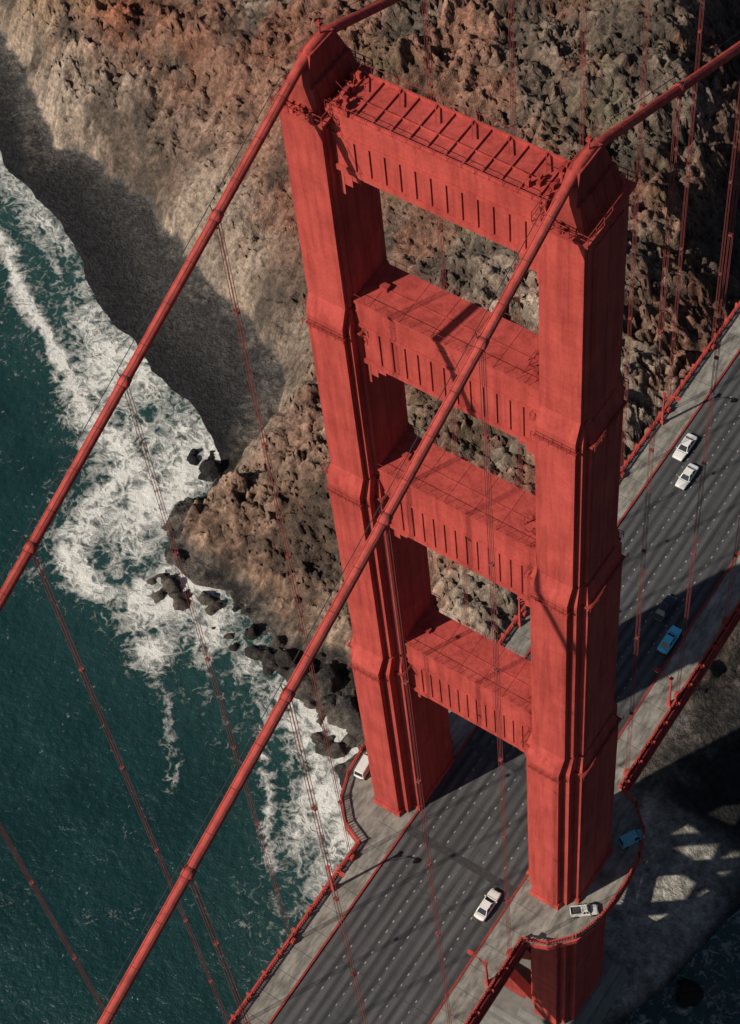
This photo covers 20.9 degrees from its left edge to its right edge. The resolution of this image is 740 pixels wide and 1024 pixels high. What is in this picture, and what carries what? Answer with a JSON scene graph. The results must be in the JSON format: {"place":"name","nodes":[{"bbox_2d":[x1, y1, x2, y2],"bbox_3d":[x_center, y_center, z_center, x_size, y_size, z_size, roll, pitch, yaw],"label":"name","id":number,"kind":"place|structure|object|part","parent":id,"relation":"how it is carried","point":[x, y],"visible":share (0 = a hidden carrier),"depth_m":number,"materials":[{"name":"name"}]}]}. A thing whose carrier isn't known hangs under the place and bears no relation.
{"place":"outdoors","nodes":[
{"label":"outdoors","id":0,"kind":"place"},
{"bbox_2d":[0,0,739,1023],"bbox_3d":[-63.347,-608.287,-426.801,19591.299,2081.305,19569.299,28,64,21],"label":"terrain","id":1,"kind":"structure","parent":0,"point":[126,126],"depth_m":414.20,"materials":[{"name":"brown stone"}]},
{"bbox_2d":[0,151,739,1023],"bbox_3d":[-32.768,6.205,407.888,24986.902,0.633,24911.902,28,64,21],"label":"sea","id":2,"kind":"structure","parent":0,"point":[74,825],"depth_m":385.74,"materials":[{"name":"liquid"}]},
{"bbox_2d":[480,952,627,1023],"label":"concrete pier","id":3,"kind":"structure","parent":2,"relation":"in","point":[508,1006],"depth_m":340.90,"materials":[{"name":"grey concrete"}]},
{"bbox_2d":[0,0,739,1023],"bbox_3d":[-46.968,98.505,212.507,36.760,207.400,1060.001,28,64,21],"label":"suspension bridge","id":4,"kind":"structure","parent":3,"relation":"on","point":[358,136],"depth_m":204.42,"materials":[{"name":"orange paint"}]},
{"bbox_2d":[233,307,739,1023],"bbox_3d":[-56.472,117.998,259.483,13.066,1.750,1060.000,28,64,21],"label":"sidewalk","id":5,"kind":"structure","parent":0,"point":[377,831],"depth_m":300.03,"materials":[{"name":"concrete"}]},
{"bbox_2d":[326,865,345,891],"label":"street lamp","id":6,"kind":"object","parent":5,"relation":"on","point":[341,874],"visible":0.75,"depth_m":287.87,"materials":[{"name":"red metal"}]},
{"bbox_2d":[353,752,369,780],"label":"white van","id":7,"kind":"object","parent":5,"relation":"on","point":[362,770],"visible":0.71,"depth_m":302.48,"materials":[{"name":"paint"}]},
{"bbox_2d":[227,301,739,1023],"bbox_3d":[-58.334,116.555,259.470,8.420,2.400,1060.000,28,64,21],"label":"railing","id":8,"kind":"object","parent":5,"relation":"on","point":[357,843],"visible":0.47,"depth_m":301.99,"materials":[{"name":"red metal"}]},
{"bbox_2d":[517,597,524,626],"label":"street lamp","id":9,"kind":"object","parent":5,"relation":"on","point":[519,623],"visible":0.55,"depth_m":312.26,"materials":[{"name":"red metal"}]},
{"bbox_2d":[659,392,680,425],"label":"street lamp","id":10,"kind":"object","parent":5,"relation":"on","point":[662,421],"visible":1,"depth_m":329.37,"materials":[{"name":"red metal"}]},
{"bbox_2d":[271,352,739,1023],"bbox_3d":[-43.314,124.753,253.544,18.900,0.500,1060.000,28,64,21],"label":"road","id":11,"kind":"structure","parent":0,"point":[375,912],"depth_m":298.69,"materials":[{"name":"grey asphalt"}]},
{"bbox_2d":[473,888,501,922],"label":"white car","id":12,"kind":"object","parent":11,"relation":"on","point":[491,899],"visible":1,"depth_m":289.86,"materials":[{"name":"paint"}]},
{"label":"windows","id":13,"kind":"part","parent":12,"relation":"part of","materials":[{"name":"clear glass"}]},
{"bbox_2d":[299,396,739,1023],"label":"lane markings","id":14,"kind":"object","parent":11,"relation":"on","point":[513,746],"visible":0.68,"depth_m":299.23,"materials":[{"name":"paint"}]},
{"bbox_2d":[652,594,676,622],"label":"dark car","id":15,"kind":"object","parent":11,"relation":"on","point":[666,605],"visible":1,"depth_m":313.97,"materials":[{"name":"paint"}]},
{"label":"windows","id":16,"kind":"part","parent":15,"relation":"part of","materials":[{"name":"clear glass"}]},
{"bbox_2d":[656,625,681,654],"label":"blue car","id":17,"kind":"object","parent":11,"relation":"on","point":[670,638],"visible":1,"depth_m":310.88,"materials":[{"name":"paint"}]},
{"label":"windows","id":18,"kind":"part","parent":17,"relation":"part of","materials":[{"name":"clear glass"}]},
{"bbox_2d":[672,433,697,461],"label":"white car","id":19,"kind":"object","parent":11,"relation":"on","point":[686,444],"visible":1,"depth_m":330.03,"materials":[{"name":"paint"}]},
{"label":"windows","id":20,"kind":"part","parent":19,"relation":"part of","materials":[{"name":"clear glass"}]},
{"bbox_2d":[674,463,698,490],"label":"white car","id":21,"kind":"object","parent":11,"relation":"on","point":[690,471],"visible":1,"depth_m":326.94,"materials":[{"name":"paint"}]},
{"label":"windows","id":22,"kind":"part","parent":21,"relation":"part of","materials":[{"name":"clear glass"}]},
{"bbox_2d":[428,551,739,1023],"bbox_3d":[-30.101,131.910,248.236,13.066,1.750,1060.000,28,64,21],"label":"sidewalk","id":23,"kind":"structure","parent":0,"point":[531,916],"depth_m":292.35,"materials":[{"name":"concrete"}]},
{"bbox_2d":[467,949,490,985],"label":"street lamp","id":24,"kind":"object","parent":23,"relation":"on","point":[487,982],"visible":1,"depth_m":278.99,"materials":[{"name":"red metal"}]},
{"bbox_2d":[569,903,598,918],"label":"white pickup","id":25,"kind":"object","parent":23,"relation":"on","point":[577,911],"visible":1,"depth_m":288.50,"materials":[{"name":"paint"}]},
{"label":"windows","id":26,"kind":"part","parent":25,"relation":"part of","materials":[{"name":"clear glass"}]},
{"bbox_2d":[464,600,739,1023],"bbox_3d":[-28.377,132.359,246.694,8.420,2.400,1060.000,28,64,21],"label":"railing","id":27,"kind":"object","parent":23,"relation":"on","point":[646,750],"visible":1,"depth_m":300.25,"materials":[{"name":"red metal"}]},
{"bbox_2d":[617,829,644,849],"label":"blue van","id":28,"kind":"object","parent":23,"relation":"on","point":[628,839],"visible":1,"depth_m":293.24,"materials":[{"name":"paint"}]},
{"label":"windows","id":29,"kind":"part","parent":28,"relation":"part of","materials":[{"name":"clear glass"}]},
{"bbox_2d":[653,666,673,706],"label":"street lamp","id":30,"kind":"object","parent":23,"relation":"on","point":[671,678],"visible":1,"depth_m":300.45,"materials":[{"name":"red metal"}]}
]}

